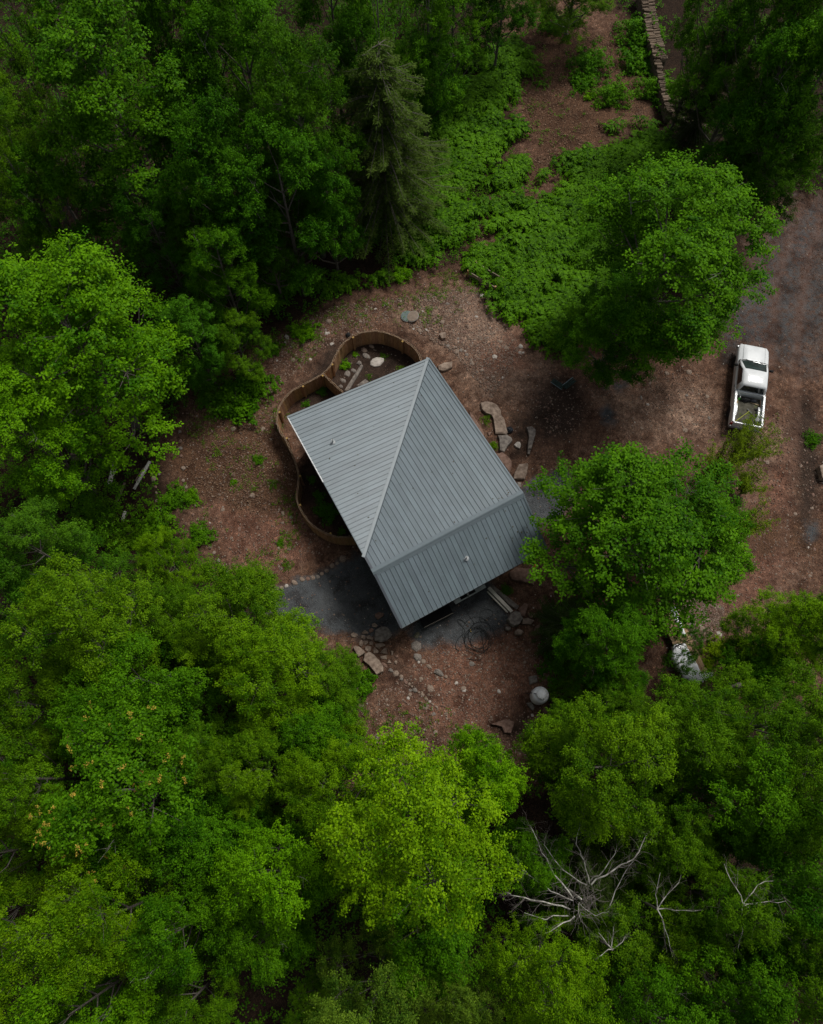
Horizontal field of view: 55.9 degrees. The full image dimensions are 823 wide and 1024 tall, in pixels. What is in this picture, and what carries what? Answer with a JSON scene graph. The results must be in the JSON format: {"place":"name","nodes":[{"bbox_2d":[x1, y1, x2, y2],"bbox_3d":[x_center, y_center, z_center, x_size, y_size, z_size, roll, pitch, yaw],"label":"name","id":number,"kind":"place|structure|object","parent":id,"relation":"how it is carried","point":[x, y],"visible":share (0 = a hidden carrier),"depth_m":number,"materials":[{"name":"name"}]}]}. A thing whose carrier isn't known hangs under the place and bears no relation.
{"place":"outdoors","nodes":[
{"label":"outdoors","id":0,"kind":"place"},
{"bbox_2d":[0,0,822,1023],"bbox_3d":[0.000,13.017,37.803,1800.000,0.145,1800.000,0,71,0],"label":"ground","id":1,"kind":"structure","parent":0,"point":[790,304],"depth_m":43.75,"materials":[{"name":"soil"}]},
{"bbox_2d":[0,38,81,226],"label":"tree","id":2,"kind":"object","parent":1,"relation":"on","point":[3,79],"visible":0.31,"depth_m":39.43,"materials":[{"name":"green plant"}]},
{"bbox_2d":[0,83,86,267],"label":"tree","id":3,"kind":"object","parent":1,"relation":"on","point":[30,241],"visible":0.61,"depth_m":38.51,"materials":[{"name":"green plant"}]},
{"bbox_2d":[0,640,90,771],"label":"tree","id":4,"kind":"object","parent":1,"relation":"on","point":[10,703],"visible":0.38,"depth_m":29.11,"materials":[{"name":"green plant"}]},
{"bbox_2d":[0,0,93,192],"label":"tree","id":5,"kind":"object","parent":1,"relation":"on","point":[30,31],"visible":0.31,"depth_m":39.71,"materials":[{"name":"green plant"}]},
{"bbox_2d":[3,139,111,256],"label":"tree","id":6,"kind":"object","parent":1,"relation":"on","point":[30,212],"visible":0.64,"depth_m":38.72,"materials":[{"name":"green plant"}]},
{"bbox_2d":[0,795,117,907],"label":"tree","id":7,"kind":"object","parent":1,"relation":"on","point":[26,828],"visible":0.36,"depth_m":28.62,"materials":[{"name":"green plant"}]},
{"bbox_2d":[0,359,124,510],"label":"tree","id":8,"kind":"object","parent":1,"relation":"on","point":[50,479],"visible":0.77,"depth_m":34.62,"materials":[{"name":"green plant"}]},
{"bbox_2d":[0,720,125,831],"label":"tree","id":9,"kind":"object","parent":1,"relation":"on","point":[29,768],"visible":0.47,"depth_m":27.46,"materials":[{"name":"green plant"}]},
{"bbox_2d":[0,840,135,1023],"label":"tree","id":10,"kind":"object","parent":1,"relation":"on","point":[17,971],"visible":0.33,"depth_m":25.44,"materials":[{"name":"green plant"}]},
{"bbox_2d":[0,495,138,618],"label":"tree","id":11,"kind":"object","parent":1,"relation":"on","point":[71,539],"visible":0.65,"depth_m":32.37,"materials":[{"name":"green plant"}]},
{"bbox_2d":[0,546,183,709],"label":"tree","id":12,"kind":"object","parent":1,"relation":"on","point":[69,619],"visible":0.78,"depth_m":28.66,"materials":[{"name":"green plant"}]},
{"bbox_2d":[0,225,194,479],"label":"tree","id":13,"kind":"object","parent":1,"relation":"on","point":[58,290],"visible":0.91,"depth_m":34.05,"materials":[{"name":"green plant"}]},
{"bbox_2d":[7,914,189,1023],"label":"tree","id":14,"kind":"object","parent":1,"relation":"on","point":[40,1004],"visible":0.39,"depth_m":23.74,"materials":[{"name":"green plant"}]},
{"bbox_2d":[3,835,212,1006],"bbox_3d":[-10.034,14.388,28.786,4.877,16.552,4.778,-4,71,-1],"label":"tree","id":15,"kind":"object","parent":1,"relation":"on","point":[106,933],"visible":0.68,"depth_m":23.31,"materials":[{"name":"green plant"}]},
{"bbox_2d":[41,665,176,766],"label":"tree","id":16,"kind":"object","parent":1,"relation":"on","point":[65,708],"visible":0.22,"depth_m":28.32,"materials":[{"name":"green plant"}]},
{"bbox_2d":[25,0,226,256],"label":"tree","id":17,"kind":"object","parent":1,"relation":"on","point":[89,115],"visible":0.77,"depth_m":36.15,"materials":[{"name":"green plant"}]},
{"bbox_2d":[22,693,246,902],"bbox_3d":[-9.999,10.678,30.744,6.942,15.234,7.109,-33,74,-11],"label":"tree","id":18,"kind":"object","parent":1,"relation":"on","point":[89,809],"visible":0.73,"depth_m":25.90,"materials":[{"name":"green plant"}]},
{"bbox_2d":[73,625,223,745],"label":"tree","id":19,"kind":"object","parent":1,"relation":"on","point":[170,684],"visible":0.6,"depth_m":29.44,"materials":[{"name":"green plant"}]},
{"bbox_2d":[111,172,204,300],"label":"tree","id":20,"kind":"object","parent":1,"relation":"on","point":[139,215],"visible":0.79,"depth_m":40.10,"materials":[{"name":"green plant"}]},
{"bbox_2d":[133,525,203,589],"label":"tree","id":21,"kind":"object","parent":1,"relation":"on","point":[154,559],"visible":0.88,"depth_m":36.29,"materials":[{"name":"green plant"}]},
{"bbox_2d":[115,0,236,177],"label":"tree","id":22,"kind":"object","parent":1,"relation":"on","point":[156,29],"visible":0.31,"depth_m":37.63,"materials":[{"name":"green plant"}]},
{"bbox_2d":[116,929,248,1023],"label":"tree","id":23,"kind":"object","parent":1,"relation":"on","point":[185,1008],"visible":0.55,"depth_m":26.14,"materials":[{"name":"green plant"}]},
{"bbox_2d":[138,578,231,682],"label":"tree","id":24,"kind":"object","parent":1,"relation":"on","point":[162,626],"visible":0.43,"depth_m":32.51,"materials":[{"name":"green plant"}]},
{"bbox_2d":[112,872,267,998],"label":"tree","id":25,"kind":"object","parent":1,"relation":"on","point":[177,966],"visible":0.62,"depth_m":24.27,"materials":[{"name":"green plant"}]},
{"bbox_2d":[153,293,238,388],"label":"tree","id":26,"kind":"object","parent":1,"relation":"on","point":[175,311],"visible":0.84,"depth_m":39.12,"materials":[{"name":"green plant"}]},
{"bbox_2d":[153,712,262,804],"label":"tree","id":27,"kind":"object","parent":1,"relation":"on","point":[210,779],"visible":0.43,"depth_m":30.04,"materials":[{"name":"green plant"}]},
{"bbox_2d":[137,0,278,147],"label":"tree","id":28,"kind":"object","parent":1,"relation":"on","point":[235,69],"visible":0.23,"depth_m":40.09,"materials":[{"name":"green plant"}]},
{"bbox_2d":[142,776,276,905],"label":"tree","id":29,"kind":"object","parent":1,"relation":"on","point":[197,847],"visible":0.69,"depth_m":27.12,"materials":[{"name":"green plant"}]},
{"bbox_2d":[0,0,423,459],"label":"understory","id":30,"kind":"object","parent":1,"relation":"on","point":[138,273],"visible":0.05,"depth_m":48.29,"materials":[{"name":"green plant"}]},
{"bbox_2d":[154,83,286,283],"bbox_3d":[-9.385,-15.393,40.195,6.215,14.335,5.902,-18,72,-6],"label":"tree","id":31,"kind":"object","parent":1,"relation":"on","point":[222,188],"visible":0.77,"depth_m":36.02,"materials":[{"name":"green plant"}]},
{"bbox_2d":[180,219,275,350],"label":"tree","id":32,"kind":"object","parent":1,"relation":"on","point":[199,259],"visible":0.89,"depth_m":39.19,"materials":[{"name":"green plant"}]},
{"bbox_2d":[197,376,260,425],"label":"bush","id":33,"kind":"object","parent":1,"relation":"on","point":[233,409],"visible":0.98,"depth_m":43.95,"materials":[{"name":"green plant"}]},
{"bbox_2d":[169,554,309,694],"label":"tree","id":34,"kind":"object","parent":1,"relation":"on","point":[258,594],"visible":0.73,"depth_m":31.10,"materials":[{"name":"green plant"}]},
{"bbox_2d":[208,307,277,382],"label":"tree","id":35,"kind":"object","parent":1,"relation":"on","point":[232,315],"visible":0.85,"depth_m":41.20,"materials":[{"name":"green plant"}]},
{"bbox_2d":[174,0,319,201],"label":"tree","id":36,"kind":"object","parent":1,"relation":"on","point":[204,70],"visible":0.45,"depth_m":36.49,"materials":[{"name":"green plant"}]},
{"bbox_2d":[210,718,314,824],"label":"tree","id":37,"kind":"object","parent":1,"relation":"on","point":[261,739],"visible":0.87,"depth_m":28.42,"materials":[{"name":"green plant"}]},
{"bbox_2d":[209,884,317,994],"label":"tree","id":38,"kind":"object","parent":1,"relation":"on","point":[297,941],"visible":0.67,"depth_m":27.20,"materials":[{"name":"green plant"}]},
{"bbox_2d":[236,182,305,298],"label":"tree","id":39,"kind":"object","parent":1,"relation":"on","point":[280,265],"visible":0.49,"depth_m":41.58,"materials":[{"name":"green plant"}]},
{"bbox_2d":[208,606,338,736],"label":"tree","id":40,"kind":"object","parent":1,"relation":"on","point":[259,674],"visible":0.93,"depth_m":30.59,"materials":[{"name":"green plant"}]},
{"bbox_2d":[206,808,345,940],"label":"tree","id":41,"kind":"object","parent":1,"relation":"on","point":[243,883],"visible":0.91,"depth_m":25.94,"materials":[{"name":"green plant"}]},
{"bbox_2d":[220,107,349,296],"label":"tree","id":42,"kind":"object","parent":1,"relation":"on","point":[302,163],"visible":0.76,"depth_m":37.39,"materials":[{"name":"green plant"}]},
{"bbox_2d":[232,14,368,258],"bbox_3d":[-5.512,-18.460,40.631,6.488,15.518,6.356,24,73,8],"label":"tree","id":43,"kind":"object","parent":1,"relation":"on","point":[277,86],"visible":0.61,"depth_m":36.28,"materials":[{"name":"green plant"}]},
{"bbox_2d":[272,689,363,788],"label":"tree","id":44,"kind":"object","parent":1,"relation":"on","point":[318,727],"visible":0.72,"depth_m":30.80,"materials":[{"name":"green plant"}]},
{"bbox_2d":[276,735,375,839],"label":"tree","id":45,"kind":"object","parent":1,"relation":"on","point":[307,774],"visible":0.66,"depth_m":28.00,"materials":[{"name":"green plant"}]},
{"bbox_2d":[291,125,367,273],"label":"tree","id":46,"kind":"object","parent":1,"relation":"on","point":[350,191],"visible":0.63,"depth_m":40.42,"materials":[{"name":"green plant"}]},
{"bbox_2d":[293,642,369,732],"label":"tree","id":47,"kind":"object","parent":1,"relation":"on","point":[346,699],"visible":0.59,"depth_m":33.18,"materials":[{"name":"green plant"}]},
{"bbox_2d":[184,268,480,573],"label":"weeds","id":48,"kind":"object","parent":1,"relation":"on","point":[289,513],"visible":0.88,"depth_m":44.42,"materials":[{"name":"green plant"}]},
{"bbox_2d":[290,0,389,151],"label":"tree","id":49,"kind":"object","parent":1,"relation":"on","point":[306,12],"visible":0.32,"depth_m":40.01,"materials":[{"name":"green plant"}]},
{"bbox_2d":[276,330,421,544],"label":"board fence","id":50,"kind":"object","parent":1,"relation":"on","point":[301,391],"visible":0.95,"depth_m":44.09,"materials":[{"name":"brown wood"}]},
{"bbox_2d":[320,0,397,174],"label":"tree","id":51,"kind":"object","parent":1,"relation":"on","point":[351,15],"visible":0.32,"depth_m":38.69,"materials":[{"name":"green plant"}]},
{"bbox_2d":[304,907,436,1023],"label":"tree","id":52,"kind":"object","parent":1,"relation":"on","point":[388,1006],"visible":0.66,"depth_m":25.47,"materials":[{"name":"green plant"}]},
{"bbox_2d":[324,37,466,283],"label":"tree","id":53,"kind":"object","parent":1,"relation":"on","point":[388,156],"visible":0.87,"depth_m":42.35,"materials":[{"name":"green plant"}]},
{"bbox_2d":[235,154,567,320],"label":"fern fringe","id":54,"kind":"object","parent":1,"relation":"on","point":[344,286],"visible":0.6,"depth_m":46.54,"materials":[{"name":"green plant"}]},
{"bbox_2d":[165,12,642,516],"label":"wood chips","id":55,"kind":"object","parent":1,"relation":"on","point":[471,245],"visible":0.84,"depth_m":43.97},
{"bbox_2d":[0,437,822,1023],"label":"understory","id":56,"kind":"object","parent":1,"relation":"on","point":[116,543],"visible":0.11,"depth_m":36.82,"materials":[{"name":"green plant"}]},
{"bbox_2d":[0,0,822,1023],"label":"undergrowth","id":57,"kind":"object","parent":1,"relation":"on","point":[16,226],"visible":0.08,"depth_m":43.48,"materials":[{"name":"green plant"}]},
{"bbox_2d":[287,357,547,628],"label":"house","id":58,"kind":"structure","parent":1,"relation":"on","point":[398,434],"depth_m":38.59,"materials":[{"name":"grey metal"}]},
{"bbox_2d":[309,716,527,940],"bbox_3d":[0.126,12.119,29.567,7.742,16.552,7.903,3,71,1],"label":"tree","id":59,"kind":"object","parent":1,"relation":"on","point":[378,822],"visible":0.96,"depth_m":24.45,"materials":[{"name":"green plant"}]},
{"bbox_2d":[396,29,454,136],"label":"tree","id":60,"kind":"object","parent":1,"relation":"on","point":[438,83],"visible":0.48,"depth_m":45.10,"materials":[{"name":"green plant"}]},
{"bbox_2d":[366,854,486,1000],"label":"tree","id":61,"kind":"object","parent":1,"relation":"on","point":[435,951],"visible":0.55,"depth_m":25.91,"materials":[{"name":"green plant"}]},
{"bbox_2d":[391,0,472,137],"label":"tree","id":62,"kind":"object","parent":1,"relation":"on","point":[436,18],"visible":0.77,"depth_m":42.98,"materials":[{"name":"green plant"}]},
{"bbox_2d":[406,948,505,1023],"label":"tree","id":63,"kind":"object","parent":1,"relation":"on","point":[465,1004],"visible":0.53,"depth_m":25.45,"materials":[{"name":"green plant"}]},
{"bbox_2d":[423,0,498,94],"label":"tree","id":64,"kind":"object","parent":1,"relation":"on","point":[476,49],"visible":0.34,"depth_m":46.59,"materials":[{"name":"green plant"}]},
{"bbox_2d":[438,721,533,827],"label":"tree","id":65,"kind":"object","parent":1,"relation":"on","point":[486,753],"visible":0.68,"depth_m":28.43,"materials":[{"name":"green plant"}]},
{"bbox_2d":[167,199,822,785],"bbox_3d":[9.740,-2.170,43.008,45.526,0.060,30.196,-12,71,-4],"label":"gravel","id":66,"kind":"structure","parent":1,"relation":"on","point":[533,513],"depth_m":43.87,"materials":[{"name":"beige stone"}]},
{"bbox_2d":[463,0,545,67],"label":"tree","id":67,"kind":"object","parent":1,"relation":"on","point":[518,20],"visible":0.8,"depth_m":48.33,"materials":[{"name":"green plant"}]},
{"bbox_2d":[341,31,684,359],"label":"fern bed","id":68,"kind":"object","parent":1,"relation":"on","point":[543,248],"visible":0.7,"depth_m":48.25,"materials":[{"name":"green plant"}]},
{"bbox_2d":[486,816,573,898],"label":"tree","id":69,"kind":"object","parent":1,"relation":"on","point":[545,877],"visible":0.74,"depth_m":28.90,"materials":[{"name":"green plant"}]},
{"bbox_2d":[473,910,623,1023],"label":"tree","id":70,"kind":"object","parent":1,"relation":"on","point":[544,1006],"visible":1,"depth_m":25.53,"materials":[{"name":"green plant"}]},
{"bbox_2d":[524,698,604,791],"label":"tree","id":71,"kind":"object","parent":1,"relation":"on","point":[567,737],"visible":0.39,"depth_m":31.46,"materials":[{"name":"green plant"}]},
{"bbox_2d":[528,590,601,674],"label":"tree","id":72,"kind":"object","parent":1,"relation":"on","point":[551,618],"visible":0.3,"depth_m":38.27,"materials":[{"name":"green plant"}]},
{"bbox_2d":[524,823,616,918],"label":"tree","id":73,"kind":"object","parent":1,"relation":"on","point":[603,886],"visible":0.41,"depth_m":30.96,"materials":[{"name":"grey plant"}]},
{"bbox_2d":[525,0,615,51],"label":"tree","id":74,"kind":"object","parent":1,"relation":"on","point":[546,8],"visible":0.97,"depth_m":50.13,"materials":[{"name":"green plant"}]},
{"bbox_2d":[493,812,659,949],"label":"dead birch","id":75,"kind":"object","parent":1,"relation":"on","point":[569,891],"visible":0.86,"depth_m":28.28,"materials":[{"name":"grey wood"}]},
{"bbox_2d":[529,840,643,955],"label":"tree","id":76,"kind":"object","parent":1,"relation":"on","point":[570,926],"visible":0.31,"depth_m":30.84,"materials":[{"name":"green plant"}]},
{"bbox_2d":[504,689,681,849],"bbox_3d":[7.482,10.473,31.372,6.869,14.160,5.913,-6,71,-2],"label":"tree","id":77,"kind":"object","parent":1,"relation":"on","point":[615,802],"visible":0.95,"depth_m":27.58,"materials":[{"name":"green plant"}]},
{"bbox_2d":[551,590,658,691],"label":"tree","id":78,"kind":"object","parent":1,"relation":"on","point":[626,641],"visible":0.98,"depth_m":32.93,"materials":[{"name":"green plant"}]},
{"bbox_2d":[553,256,670,389],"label":"tree","id":79,"kind":"object","parent":1,"relation":"on","point":[597,334],"visible":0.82,"depth_m":39.10,"materials":[{"name":"green plant"}]},
{"bbox_2d":[519,436,754,654],"bbox_3d":[10.019,1.075,36.369,10.638,10.755,9.786,25,73,8],"label":"tree","id":80,"kind":"object","parent":1,"relation":"on","point":[633,498],"visible":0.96,"depth_m":33.37,"materials":[{"name":"green plant"}]},
{"bbox_2d":[564,937,719,1023],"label":"tree","id":81,"kind":"object","parent":1,"relation":"on","point":[665,985],"visible":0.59,"depth_m":25.50,"materials":[{"name":"green plant"}]},
{"bbox_2d":[572,844,727,1010],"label":"tree","id":82,"kind":"object","parent":1,"relation":"on","point":[644,939],"visible":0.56,"depth_m":28.37,"materials":[{"name":"green plant"}]},
{"bbox_2d":[635,0,674,122],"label":"firewood stack","id":83,"kind":"object","parent":1,"relation":"on","point":[646,8],"visible":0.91,"depth_m":51.96,"materials":[{"name":"brown wood"}]},
{"bbox_2d":[605,780,721,890],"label":"tree","id":84,"kind":"object","parent":1,"relation":"on","point":[680,832],"visible":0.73,"depth_m":28.48,"materials":[{"name":"green plant"}]},
{"bbox_2d":[564,146,787,372],"bbox_3d":[12.788,-12.155,39.687,10.599,13.148,10.350,33,74,11],"label":"tree","id":85,"kind":"object","parent":1,"relation":"on","point":[682,253],"visible":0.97,"depth_m":35.88,"materials":[{"name":"green plant"}]},
{"bbox_2d":[618,672,755,808],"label":"tree","id":86,"kind":"object","parent":1,"relation":"on","point":[712,729],"visible":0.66,"depth_m":28.72,"materials":[{"name":"green plant"}]},
{"bbox_2d":[630,486,759,598],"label":"tree","id":87,"kind":"object","parent":1,"relation":"on","point":[710,556],"visible":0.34,"depth_m":33.55,"materials":[{"name":"green plant"}]},
{"bbox_2d":[663,2,757,158],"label":"tree","id":88,"kind":"object","parent":1,"relation":"on","point":[690,127],"visible":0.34,"depth_m":48.17,"materials":[{"name":"green plant"}]},
{"bbox_2d":[616,910,805,1023],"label":"tree","id":89,"kind":"object","parent":1,"relation":"on","point":[757,1007],"visible":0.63,"depth_m":24.95,"materials":[{"name":"green plant"}]},
{"bbox_2d":[665,0,758,134],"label":"tree","id":90,"kind":"object","parent":1,"relation":"on","point":[690,38],"visible":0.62,"depth_m":44.37,"materials":[{"name":"green plant"}]},
{"bbox_2d":[638,833,793,961],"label":"tree","id":91,"kind":"object","parent":1,"relation":"on","point":[743,919],"visible":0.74,"depth_m":26.11,"materials":[{"name":"green plant"}]},
{"bbox_2d":[654,728,822,869],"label":"tree","id":92,"kind":"object","parent":1,"relation":"on","point":[774,831],"visible":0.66,"depth_m":27.06,"materials":[{"name":"green plant"}]},
{"bbox_2d":[668,0,822,166],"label":"tree","id":93,"kind":"object","parent":1,"relation":"on","point":[722,15],"visible":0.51,"depth_m":41.44,"materials":[{"name":"green plant"}]},
{"bbox_2d":[726,344,773,432],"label":"pickup truck","id":94,"kind":"object","parent":1,"relation":"on","point":[749,364],"visible":0.91,"depth_m":43.57,"materials":[{"name":"white metal"}]},
{"bbox_2d":[683,653,822,798],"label":"tree","id":95,"kind":"object","parent":1,"relation":"on","point":[781,724],"visible":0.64,"depth_m":28.88,"materials":[{"name":"green plant"}]},
{"bbox_2d":[706,633,799,707],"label":"tree","id":96,"kind":"object","parent":1,"relation":"on","point":[768,668],"visible":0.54,"depth_m":33.85,"materials":[{"name":"green plant"}]},
{"bbox_2d":[685,888,822,1000],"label":"tree","id":97,"kind":"object","parent":1,"relation":"on","point":[767,951],"visible":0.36,"depth_m":25.98,"materials":[{"name":"green plant"}]},
{"bbox_2d":[691,826,822,949],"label":"tree","id":98,"kind":"object","parent":1,"relation":"on","point":[806,898],"visible":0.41,"depth_m":26.90,"materials":[{"name":"green plant"}]},
{"bbox_2d":[693,5,822,209],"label":"tree","id":99,"kind":"object","parent":1,"relation":"on","point":[771,41],"visible":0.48,"depth_m":38.49,"materials":[{"name":"green plant"}]},
{"bbox_2d":[708,737,822,864],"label":"tree","id":100,"kind":"object","parent":1,"relation":"on","point":[813,776],"visible":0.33,"depth_m":27.05,"materials":[{"name":"green plant"}]},
{"bbox_2d":[710,914,822,1023],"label":"tree","id":101,"kind":"object","parent":1,"relation":"on","point":[817,1010],"visible":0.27,"depth_m":24.86,"materials":[{"name":"green plant"}]},
{"bbox_2d":[713,583,822,686],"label":"tree","id":102,"kind":"object","parent":1,"relation":"on","point":[779,612],"visible":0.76,"depth_m":33.50,"materials":[{"name":"green plant"}]},
{"bbox_2d":[714,9,822,217],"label":"tree","id":103,"kind":"object","parent":1,"relation":"on","point":[806,103],"visible":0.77,"depth_m":38.09,"materials":[{"name":"green plant"}]},
{"bbox_2d":[721,87,822,237],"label":"tree","id":104,"kind":"object","parent":1,"relation":"on","point":[807,137],"visible":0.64,"depth_m":39.94,"materials":[{"name":"green plant"}]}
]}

